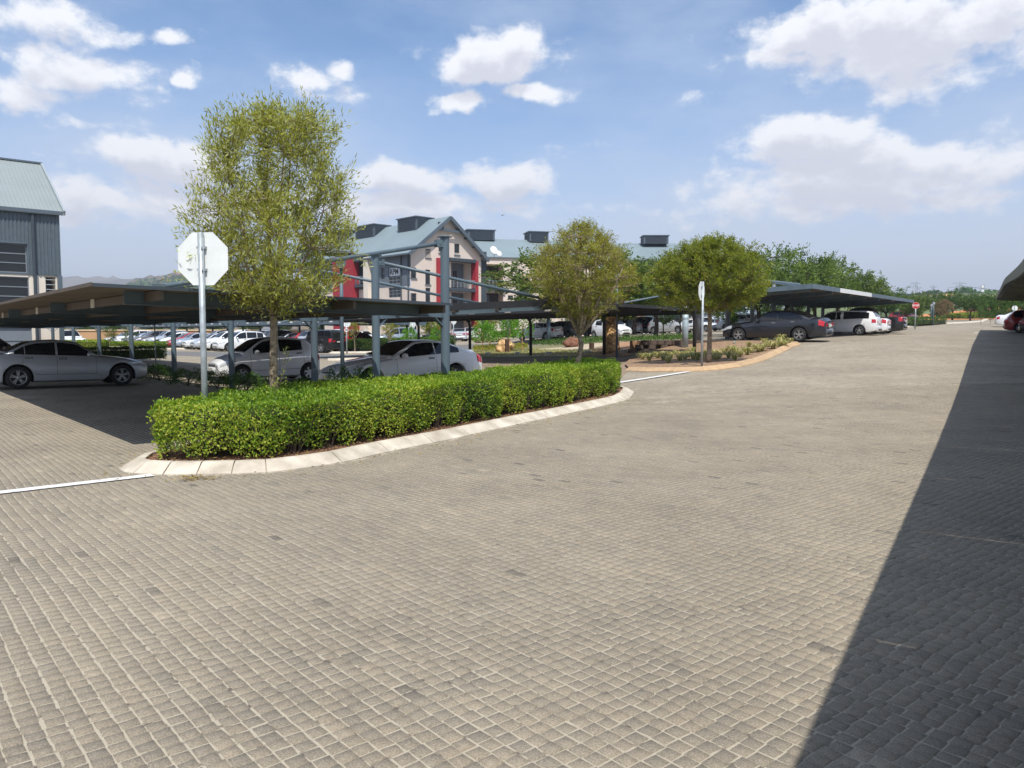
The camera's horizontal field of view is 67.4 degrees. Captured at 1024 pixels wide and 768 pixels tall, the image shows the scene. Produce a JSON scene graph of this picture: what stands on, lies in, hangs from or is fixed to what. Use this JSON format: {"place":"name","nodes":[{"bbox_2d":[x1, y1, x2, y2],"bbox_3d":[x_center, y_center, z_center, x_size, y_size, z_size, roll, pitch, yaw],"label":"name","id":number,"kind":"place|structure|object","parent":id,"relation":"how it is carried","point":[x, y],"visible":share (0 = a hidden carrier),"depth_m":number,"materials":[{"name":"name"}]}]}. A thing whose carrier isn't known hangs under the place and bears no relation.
{"place":"outdoors","nodes":[
{"label":"outdoors","id":0,"kind":"place"},
{"bbox_2d":[62,276,323,295],"bbox_3d":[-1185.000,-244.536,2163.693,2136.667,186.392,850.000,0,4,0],"label":"plateau","id":1,"kind":"structure","parent":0,"point":[70,281],"depth_m":2391.57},
{"bbox_2d":[65,273,410,329],"bbox_3d":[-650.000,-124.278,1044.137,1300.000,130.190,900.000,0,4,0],"label":"hills","id":2,"kind":"structure","parent":0,"point":[235,328],"depth_m":790.05,"materials":[{"name":"plant"}]},
{"bbox_2d":[126,273,293,291],"bbox_3d":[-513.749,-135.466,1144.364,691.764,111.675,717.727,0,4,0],"label":"hill scrub","id":3,"kind":"object","parent":2,"relation":"on","point":[144,282],"visible":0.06,"depth_m":1180.74,"materials":[{"name":"green plant"}]},
{"bbox_2d":[165,341,553,358],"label":"access road","id":4,"kind":"structure","parent":0,"point":[218,354],"depth_m":59.22,"materials":[{"name":"asphalt"}]},
{"bbox_2d":[429,323,440,340],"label":"bright sapling","id":5,"kind":"object","parent":4,"relation":"on","point":[434,333],"visible":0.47,"depth_m":56.74,"materials":[{"name":"green plant"}]},
{"bbox_2d":[0,319,1023,767],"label":"paving","id":6,"kind":"structure","parent":0,"point":[806,553],"depth_m":4.93,"materials":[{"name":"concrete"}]},
{"bbox_2d":[0,339,146,388],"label":"sedan car","id":7,"kind":"object","parent":6,"relation":"on","point":[23,364],"visible":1,"depth_m":22.95,"materials":[{"name":"silver paint"}]},
{"bbox_2d":[64,330,86,341],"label":"pickup truck","id":8,"kind":"object","parent":6,"relation":"on","point":[68,334],"visible":0.16,"depth_m":73.12,"materials":[{"name":"white metal"}]},
{"bbox_2d":[66,339,111,347],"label":"clipped hedge","id":9,"kind":"object","parent":6,"relation":"on","point":[93,342],"visible":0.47,"depth_m":71.53,"materials":[{"name":"green plant"}]},
{"bbox_2d":[101,326,118,346],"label":"garden tree","id":10,"kind":"object","parent":6,"relation":"on","point":[112,330],"visible":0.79,"depth_m":65.86,"materials":[{"name":"green plant"}]},
{"bbox_2d":[85,344,166,359],"bbox_3d":[-22.252,-1.762,43.721,1.513,0.982,5.417,2,4,26],"label":"clipped hedge","id":11,"kind":"object","parent":6,"relation":"on","point":[142,352],"visible":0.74,"depth_m":44.05,"materials":[{"name":"green plant"}]},
{"bbox_2d":[110,341,169,346],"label":"clipped hedge","id":12,"kind":"object","parent":6,"relation":"on","point":[139,343],"visible":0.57,"depth_m":76.70,"materials":[{"name":"green plant"}]},
{"bbox_2d":[134,330,165,340],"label":"parked car","id":13,"kind":"object","parent":6,"relation":"on","point":[150,334],"visible":0.24,"depth_m":85.20,"materials":[{"name":"silver metal"}]},
{"bbox_2d":[136,365,184,380],"bbox_3d":[-12.228,-0.401,26.625,1.591,0.597,1.529,0,4,0],"label":"shrub","id":14,"kind":"object","parent":6,"relation":"on","point":[167,370],"visible":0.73,"depth_m":26.52,"materials":[{"name":"green plant"}]},
{"bbox_2d":[145,330,187,340],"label":"parked car","id":15,"kind":"object","parent":6,"relation":"on","point":[164,334],"visible":0.23,"depth_m":80.88,"materials":[{"name":"silver metal"}]},
{"bbox_2d":[162,367,212,385],"bbox_3d":[-10.065,-0.232,23.836,1.508,0.600,1.559,0,4,0],"label":"shrub","id":16,"kind":"object","parent":6,"relation":"on","point":[175,376],"visible":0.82,"depth_m":23.62,"materials":[{"name":"green plant"}]},
{"bbox_2d":[176,333,209,347],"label":"parked car","id":17,"kind":"object","parent":6,"relation":"on","point":[191,336],"visible":0.34,"depth_m":74.63,"materials":[{"name":"silver metal"}]},
{"bbox_2d":[194,369,240,388],"bbox_3d":[-8.678,-0.147,22.633,1.348,0.577,1.372,0,4,0],"label":"shrub","id":18,"kind":"object","parent":6,"relation":"on","point":[216,385],"visible":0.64,"depth_m":22.48,"materials":[{"name":"green plant"}]},
{"bbox_2d":[199,331,237,350],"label":"parked car","id":19,"kind":"object","parent":6,"relation":"on","point":[220,335],"visible":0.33,"depth_m":68.33,"materials":[{"name":"white metal"}]},
{"bbox_2d":[212,331,265,350],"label":"parked car","id":20,"kind":"object","parent":6,"relation":"on","point":[240,337],"visible":0.52,"depth_m":66.61,"materials":[{"name":"white metal"}]},
{"bbox_2d":[220,371,267,390],"bbox_3d":[-7.437,-0.078,21.440,1.342,0.581,1.356,0,4,0],"label":"shrub","id":21,"kind":"object","parent":6,"relation":"on","point":[248,385],"visible":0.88,"depth_m":21.33,"materials":[{"name":"green plant"}]},
{"bbox_2d":[207,337,319,382],"bbox_3d":[-8.594,-0.869,26.620,3.738,1.534,1.907,-3,5,-40],"label":"hatchback car","id":22,"kind":"object","parent":6,"relation":"on","point":[252,355],"visible":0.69,"depth_m":26.03,"materials":[{"name":"white paint"}]},
{"bbox_2d":[160,348,370,360],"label":"kerb","id":23,"kind":"structure","parent":6,"relation":"on","point":[333,359],"depth_m":60.12,"materials":[{"name":"concrete"}]},
{"bbox_2d":[0,235,562,415],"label":"carport","id":24,"kind":"object","parent":6,"relation":"on","point":[100,305],"visible":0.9,"depth_m":15.60,"materials":[{"name":"grey metal"}]},
{"bbox_2d":[138,320,425,336],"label":"carport","id":25,"kind":"object","parent":6,"relation":"on","point":[299,324],"visible":0.47,"depth_m":80.74,"materials":[{"name":"grey paint"}]},
{"bbox_2d":[300,330,345,352],"bbox_3d":[-15.727,-3.515,62.747,4.358,1.845,2.123,2,6,30],"label":"jeep car","id":26,"kind":"object","parent":6,"relation":"on","point":[328,340],"visible":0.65,"depth_m":61.46,"materials":[{"name":"black paint"}]},
{"bbox_2d":[321,365,350,380],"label":"shrub","id":27,"kind":"object","parent":6,"relation":"on","point":[340,373],"visible":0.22,"depth_m":16.52,"materials":[{"name":"green plant"}]},
{"bbox_2d":[327,251,354,376],"bbox_3d":[-3.887,-1.228,17.557,0.840,3.599,0.840,0,4,0],"label":"street lamp","id":28,"kind":"object","parent":6,"relation":"on","point":[342,362],"visible":0.33,"depth_m":17.52,"materials":[{"name":"metal"}]},
{"bbox_2d":[344,322,369,350],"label":"garden tree","id":29,"kind":"object","parent":6,"relation":"on","point":[355,326],"visible":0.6,"depth_m":61.83,"materials":[{"name":"green plant"}]},
{"bbox_2d":[344,332,371,350],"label":"parked car","id":30,"kind":"object","parent":6,"relation":"on","point":[362,335],"visible":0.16,"depth_m":65.62,"materials":[{"name":"black metal"}]},
{"bbox_2d":[79,386,638,481],"bbox_3d":[-0.618,0.533,14.929,3.926,0.349,15.417,2,4,31],"label":"planting bed","id":31,"kind":"object","parent":6,"relation":"on","point":[225,462],"visible":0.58,"depth_m":10.34,"materials":[{"name":"beige concrete"}]},
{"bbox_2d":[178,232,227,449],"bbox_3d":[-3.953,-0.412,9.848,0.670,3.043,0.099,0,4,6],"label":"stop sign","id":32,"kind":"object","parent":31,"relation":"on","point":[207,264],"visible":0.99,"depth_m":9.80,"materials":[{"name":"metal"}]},
{"bbox_2d":[160,84,372,389],"bbox_3d":[-3.388,-1.732,11.096,2.743,5.049,2.812,0,4,0],"label":"slender tree","id":33,"kind":"object","parent":31,"relation":"on","point":[269,207],"visible":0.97,"depth_m":10.76,"materials":[{"name":"green plant"}]},
{"bbox_2d":[145,356,621,459],"bbox_3d":[-0.639,0.057,15.097,2.299,0.996,14.127,2,4,29],"label":"hedge","id":34,"kind":"object","parent":31,"relation":"on","point":[290,410],"visible":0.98,"depth_m":10.89,"materials":[{"name":"green plant"}]},
{"bbox_2d":[519,216,645,392],"bbox_3d":[1.685,-1.955,18.948,3.030,4.425,3.335,0,4,0],"label":"round tree","id":35,"kind":"object","parent":31,"relation":"on","point":[570,305],"visible":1,"depth_m":18.50,"materials":[{"name":"green plant"}]},
{"bbox_2d":[350,366,371,378],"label":"shrub","id":36,"kind":"object","parent":6,"relation":"on","point":[359,375],"visible":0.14,"depth_m":16.45,"materials":[{"name":"green plant"}]},
{"bbox_2d":[380,323,398,340],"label":"garden tree","id":37,"kind":"object","parent":6,"relation":"on","point":[390,334],"visible":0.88,"depth_m":59.90,"materials":[{"name":"green plant"}]},
{"bbox_2d":[380,327,416,337],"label":"parked car","id":38,"kind":"object","parent":6,"relation":"on","point":[397,333],"visible":0.17,"depth_m":73.11,"materials":[{"name":"silver metal"}]},
{"bbox_2d":[318,339,481,383],"bbox_3d":[-3.145,-0.571,22.099,4.858,1.413,2.101,-4,5,-40],"label":"coupe car","id":39,"kind":"object","parent":6,"relation":"on","point":[417,357],"visible":0.54,"depth_m":21.48,"materials":[{"name":"white paint"}]},
{"bbox_2d":[345,335,456,349],"bbox_3d":[-10.059,-3.374,62.873,11.820,1.355,2.462,2,4,28],"label":"clipped hedge","id":40,"kind":"object","parent":6,"relation":"on","point":[361,343],"visible":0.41,"depth_m":62.68,"materials":[{"name":"green plant"}]},
{"bbox_2d":[399,326,416,339],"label":"bright sapling","id":41,"kind":"object","parent":6,"relation":"on","point":[414,334],"visible":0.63,"depth_m":57.63,"materials":[{"name":"green plant"}]},
{"bbox_2d":[419,322,437,335],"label":"garden tree","id":42,"kind":"object","parent":6,"relation":"on","point":[427,327],"visible":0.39,"depth_m":81.42,"materials":[{"name":"green plant"}]},
{"bbox_2d":[450,328,466,340],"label":"parked car","id":43,"kind":"object","parent":6,"relation":"on","point":[460,333],"visible":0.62,"depth_m":81.57,"materials":[{"name":"white metal"}]},
{"bbox_2d":[471,320,494,351],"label":"bright sapling","id":44,"kind":"object","parent":6,"relation":"on","point":[477,332],"visible":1,"depth_m":49.74,"materials":[{"name":"green plant"}]},
{"bbox_2d":[478,322,500,347],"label":"bright sapling","id":45,"kind":"object","parent":6,"relation":"on","point":[494,330],"visible":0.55,"depth_m":53.73,"materials":[{"name":"green plant"}]},
{"bbox_2d":[302,296,699,355],"bbox_3d":[-2.909,-2.993,42.385,5.806,3.645,27.530,-3,5,-42],"label":"carport","id":46,"kind":"object","parent":6,"relation":"on","point":[634,310],"visible":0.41,"depth_m":37.85,"materials":[{"name":"grey paint"}]},
{"bbox_2d":[497,319,521,338],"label":"bright sapling","id":47,"kind":"object","parent":6,"relation":"on","point":[503,326],"visible":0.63,"depth_m":49.64,"materials":[{"name":"green plant"}]},
{"bbox_2d":[510,319,534,349],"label":"bright sapling","id":48,"kind":"object","parent":6,"relation":"on","point":[517,321],"visible":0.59,"depth_m":47.81,"materials":[{"name":"green plant"}]},
{"bbox_2d":[515,322,562,340],"bbox_3d":[2.299,-4.540,65.844,4.308,1.513,2.034,1,7,38],"label":"parked car","id":49,"kind":"object","parent":6,"relation":"on","point":[556,330],"visible":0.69,"depth_m":64.76,"materials":[{"name":"silver metal"}]},
{"bbox_2d":[543,321,575,338],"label":"parked car","id":50,"kind":"object","parent":6,"relation":"on","point":[568,329],"visible":0.29,"depth_m":65.94,"materials":[{"name":"black metal"}]},
{"bbox_2d":[477,349,653,354],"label":"bay kerb","id":51,"kind":"structure","parent":6,"relation":"on","point":[620,351],"depth_m":41.22,"materials":[{"name":"concrete"}]},
{"bbox_2d":[591,320,631,336],"bbox_3d":[7.971,-4.479,61.721,1.907,1.534,3.738,-6,6,-31],"label":"parked car","id":52,"kind":"object","parent":6,"relation":"on","point":[597,328],"visible":0.52,"depth_m":61.47,"materials":[{"name":"white metal"}]},
{"bbox_2d":[532,332,692,345],"bbox_3d":[7.318,-3.130,53.307,7.834,1.068,20.576,-3,5,-37],"label":"hedge","id":53,"kind":"object","parent":6,"relation":"on","point":[639,337],"visible":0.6,"depth_m":52.83,"materials":[{"name":"green plant"}]},
{"bbox_2d":[620,319,642,333],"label":"parked car","id":54,"kind":"object","parent":6,"relation":"on","point":[639,327],"visible":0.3,"depth_m":74.82,"materials":[{"name":"grey metal"}]},
{"bbox_2d":[632,317,653,333],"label":"parked car","id":55,"kind":"object","parent":6,"relation":"on","point":[646,321],"visible":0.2,"depth_m":76.40,"materials":[{"name":"black metal"}]},
{"bbox_2d":[615,251,688,336],"bbox_3d":[10.133,-6.482,55.792,6.787,6.369,7.909,2,4,29],"label":"garden tree","id":56,"kind":"object","parent":6,"relation":"on","point":[656,326],"visible":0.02,"depth_m":55.71,"materials":[{"name":"green plant"}]},
{"bbox_2d":[648,317,692,333],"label":"parked car","id":57,"kind":"object","parent":6,"relation":"on","point":[672,327],"visible":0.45,"depth_m":67.00,"materials":[{"name":"white metal"}]},
{"bbox_2d":[667,310,690,333],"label":"garden tree","id":58,"kind":"object","parent":6,"relation":"on","point":[675,318],"visible":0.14,"depth_m":59.84,"materials":[{"name":"green plant"}]},
{"bbox_2d":[682,306,688,347],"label":"steel column","id":59,"kind":"structure","parent":6,"relation":"on","point":[685,322],"depth_m":36.30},
{"bbox_2d":[625,340,800,371],"bbox_3d":[7.502,-1.240,31.667,6.535,1.018,13.854,2,4,30],"label":"planting bed","id":60,"kind":"object","parent":6,"relation":"on","point":[654,364],"visible":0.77,"depth_m":28.76,"materials":[{"name":"brown soil"}]},
{"bbox_2d":[623,340,723,353],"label":"retaining wall","id":61,"kind":"structure","parent":60,"relation":"on","point":[646,345],"depth_m":37.55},
{"bbox_2d":[698,281,704,365],"bbox_3d":[6.276,-1.855,25.335,0.100,3.038,0.620,2,4,32],"label":"stop sign","id":62,"kind":"object","parent":60,"relation":"on","point":[701,290],"visible":0.99,"depth_m":25.28,"materials":[{"name":"metal"}]},
{"bbox_2d":[643,230,776,361],"bbox_3d":[6.927,-3.112,27.177,4.592,4.711,3.913,1,4,15],"label":"round tree","id":63,"kind":"object","parent":60,"relation":"on","point":[704,261],"visible":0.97,"depth_m":26.38,"materials":[{"name":"green plant"}]},
{"bbox_2d":[713,306,748,324],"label":"garden tree","id":64,"kind":"object","parent":6,"relation":"on","point":[733,318],"visible":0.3,"depth_m":45.61,"materials":[{"name":"green plant"}]},
{"bbox_2d":[716,315,754,328],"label":"parked car","id":65,"kind":"object","parent":6,"relation":"on","point":[721,323],"visible":0.23,"depth_m":79.22,"materials":[{"name":"grey metal"}]},
{"bbox_2d":[711,243,823,317],"bbox_3d":[15.784,-6.077,49.942,7.378,5.942,6.332,-2,4,-27],"label":"green tree","id":66,"kind":"object","parent":6,"relation":"on","point":[784,274],"visible":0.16,"depth_m":48.84,"materials":[{"name":"green plant"}]},
{"bbox_2d":[723,310,833,341],"bbox_3d":[12.848,-2.841,37.272,5.038,1.473,2.124,2,7,36],"label":"sedan car","id":67,"kind":"object","parent":6,"relation":"on","point":[798,326],"visible":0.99,"depth_m":36.29,"materials":[{"name":"black paint"}]},
{"bbox_2d":[755,241,849,310],"bbox_3d":[19.773,-6.842,54.406,8.256,6.649,7.085,-2,4,-25],"label":"green tree","id":68,"kind":"object","parent":6,"relation":"on","point":[826,263],"visible":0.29,"depth_m":53.46,"materials":[{"name":"green plant"}]},
{"bbox_2d":[696,276,913,339],"bbox_3d":[19.783,-4.582,48.585,5.941,3.967,29.230,3,5,36],"label":"carport","id":69,"kind":"object","parent":6,"relation":"on","point":[793,295],"visible":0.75,"depth_m":44.07,"materials":[{"name":"blue paint"}]},
{"bbox_2d":[794,252,864,315],"bbox_3d":[24.033,-7.388,61.532,6.878,6.454,8.014,-1,4,-10],"label":"green tree","id":70,"kind":"object","parent":6,"relation":"on","point":[847,286],"visible":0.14,"depth_m":59.71,"materials":[{"name":"green plant"}]},
{"bbox_2d":[823,310,881,334],"bbox_3d":[20.529,-3.825,47.990,4.618,1.515,1.978,3,6,35],"label":"suv","id":71,"kind":"object","parent":6,"relation":"on","point":[860,322],"visible":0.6,"depth_m":46.82,"materials":[{"name":"white paint"}]},
{"bbox_2d":[818,255,890,310],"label":"green tree","id":72,"kind":"object","parent":6,"relation":"on","point":[867,285],"visible":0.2,"depth_m":63.68,"materials":[{"name":"green plant"}]},
{"bbox_2d":[847,271,906,310],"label":"green tree","id":73,"kind":"object","parent":6,"relation":"on","point":[885,286],"visible":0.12,"depth_m":72.10,"materials":[{"name":"green plant"}]},
{"bbox_2d":[868,318,890,334],"bbox_3d":[22.325,-3.992,50.510,4.678,1.432,2.074,3,6,35],"label":"sedan car","id":74,"kind":"object","parent":6,"relation":"on","point":[886,324],"visible":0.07,"depth_m":48.84,"materials":[{"name":"white metal"}]},
{"bbox_2d":[870,285,910,316],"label":"green tree","id":75,"kind":"object","parent":6,"relation":"on","point":[893,307],"visible":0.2,"depth_m":81.10,"materials":[{"name":"green plant"}]},
{"bbox_2d":[897,294,927,315],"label":"green tree","id":76,"kind":"object","parent":6,"relation":"on","point":[910,309],"visible":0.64,"depth_m":89.09,"materials":[{"name":"green plant"}]},
{"bbox_2d":[905,315,947,325],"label":"clipped hedge","id":77,"kind":"object","parent":6,"relation":"on","point":[921,320],"visible":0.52,"depth_m":79.16,"materials":[{"name":"green plant"}]},
{"bbox_2d":[934,298,954,315],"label":"dry tree","id":78,"kind":"object","parent":6,"relation":"on","point":[944,307],"visible":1,"depth_m":91.42,"materials":[{"name":"brown plant"}]},
{"bbox_2d":[929,289,967,319],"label":"tree","id":79,"kind":"object","parent":6,"relation":"on","point":[952,299],"visible":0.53,"depth_m":111.21,"materials":[{"name":"green plant"}]},
{"bbox_2d":[943,312,987,319],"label":"clipped hedge","id":80,"kind":"object","parent":6,"relation":"on","point":[964,315],"visible":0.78,"depth_m":110.23,"materials":[{"name":"green plant"}]},
{"bbox_2d":[954,292,989,320],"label":"tree","id":81,"kind":"object","parent":6,"relation":"on","point":[971,306],"visible":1,"depth_m":99.19,"materials":[{"name":"green plant"}]},
{"bbox_2d":[996,259,1023,300],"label":"carport","id":82,"kind":"object","parent":6,"relation":"on","point":[1011,288],"visible":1,"depth_m":33.55,"materials":[{"name":"grey paint"}]},
{"bbox_2d":[1003,310,1023,332],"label":"parked car","id":83,"kind":"object","parent":6,"relation":"on","point":[1012,320],"visible":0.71,"depth_m":55.80,"materials":[{"name":"red metal"}]},
{"bbox_2d":[0,0,1023,329],"label":"sky","id":84,"kind":"structure","parent":0,"point":[886,135],"materials":[{"name":"blue"}]},
{"bbox_2d":[482,356,631,377],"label":"reddish paving","id":85,"kind":"structure","parent":0,"point":[489,362],"depth_m":37.47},
{"bbox_2d":[476,342,644,357],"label":"lawn","id":86,"kind":"structure","parent":0,"point":[550,346],"depth_m":43.39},
{"bbox_2d":[473,342,527,349],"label":"ground cover","id":87,"kind":"object","parent":86,"relation":"on","point":[492,346],"visible":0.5,"depth_m":53.32,"materials":[{"name":"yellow plant"}]},
{"bbox_2d":[495,340,514,351],"bbox_3d":[-0.436,-2.331,48.636,1.254,0.964,1.076,0,4,0],"label":"boulder","id":88,"kind":"object","parent":86,"relation":"on","point":[500,346],"visible":0.6,"depth_m":48.20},
{"bbox_2d":[472,348,607,355],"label":"dry grass","id":89,"kind":"structure","parent":86,"relation":"on","point":[527,351],"depth_m":44.13,"materials":[{"name":"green plant"}]},
{"bbox_2d":[562,337,578,346],"bbox_3d":[3.725,-2.603,48.461,1.110,0.756,0.934,0,4,0],"label":"boulder","id":90,"kind":"object","parent":86,"relation":"on","point":[571,342],"visible":0.77,"depth_m":48.09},
{"bbox_2d":[541,343,601,349],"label":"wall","id":91,"kind":"structure","parent":86,"relation":"on","point":[585,346],"depth_m":47.55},
{"bbox_2d":[476,247,692,352],"bbox_3d":[4.592,-4.255,38.754,13.271,5.484,6.858,0,4,0],"label":"flaking bark tree","id":92,"kind":"object","parent":86,"relation":"on","point":[518,283],"visible":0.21,"depth_m":38.09,"materials":[{"name":"green plant"}]},
{"bbox_2d":[575,342,631,355],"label":"soil bank","id":93,"kind":"structure","parent":0,"point":[624,345],"depth_m":39.25,"materials":[{"name":"soil"}]},
{"bbox_2d":[834,307,907,333],"bbox_3d":[24.419,-4.412,53.289,5.358,1.796,2.135,3,6,35],"label":"car","id":94,"kind":"object","parent":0,"point":[898,323],"visible":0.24,"depth_m":51.48,"materials":[{"name":"red paint"}]},
{"bbox_2d":[749,292,1022,316],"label":"hillside","id":95,"kind":"structure","parent":0,"point":[845,309],"depth_m":263.76,"materials":[{"name":"plant"}]},
{"bbox_3d":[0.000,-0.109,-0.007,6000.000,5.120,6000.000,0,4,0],"label":"ground","id":96,"kind":"structure","parent":0,"visible":0},
{"bbox_2d":[0,157,65,345],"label":"office building","id":97,"kind":"structure","parent":96,"relation":"on","point":[32,209],"depth_m":49.75,"materials":[{"name":"metal"}]},
{"bbox_2d":[0,243,26,272],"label":"window","id":98,"kind":"structure","parent":97,"relation":"in","point":[13,258],"depth_m":48.99,"materials":[{"name":"grey glass"}]},
{"bbox_2d":[0,276,28,301],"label":"window","id":99,"kind":"structure","parent":97,"relation":"in","point":[11,288],"depth_m":49.08,"materials":[{"name":"grey glass"}]},
{"bbox_2d":[0,328,31,345],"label":"window","id":100,"kind":"structure","parent":97,"relation":"in","point":[13,336],"depth_m":49.29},
{"bbox_2d":[76,330,307,339],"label":"boundary wall","id":101,"kind":"structure","parent":96,"relation":"on","point":[89,334],"depth_m":127.71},
{"bbox_2d":[245,215,489,339],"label":"office building","id":102,"kind":"structure","parent":96,"relation":"on","point":[467,254],"depth_m":96.49,"materials":[{"name":"grey paint"}]},
{"bbox_2d":[465,229,593,338],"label":"office building","id":103,"kind":"structure","parent":96,"relation":"on","point":[485,240],"depth_m":107.06,"materials":[{"name":"grey paint"}]},
{"bbox_2d":[599,235,715,316],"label":"office building","id":104,"kind":"structure","parent":96,"relation":"on","point":[648,246],"depth_m":126.17,"materials":[{"name":"grey"}]},
{"bbox_2d":[910,291,935,312],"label":"tree","id":105,"kind":"object","parent":96,"relation":"on","point":[928,299],"visible":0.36,"depth_m":116.62,"materials":[{"name":"green plant"}]},
{"bbox_2d":[897,286,998,297],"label":"distant wood","id":106,"kind":"object","parent":96,"relation":"on","point":[964,289],"visible":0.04,"depth_m":393.04,"materials":[{"name":"green plant"}]},
{"bbox_2d":[978,295,1001,318],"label":"tree","id":107,"kind":"object","parent":96,"relation":"on","point":[992,306],"visible":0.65,"depth_m":106.79,"materials":[{"name":"green plant"}]},
{"bbox_2d":[999,301,1023,314],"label":"tree","id":108,"kind":"object","parent":96,"relation":"on","point":[1009,305],"visible":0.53,"depth_m":111.28,"materials":[{"name":"green plant"}]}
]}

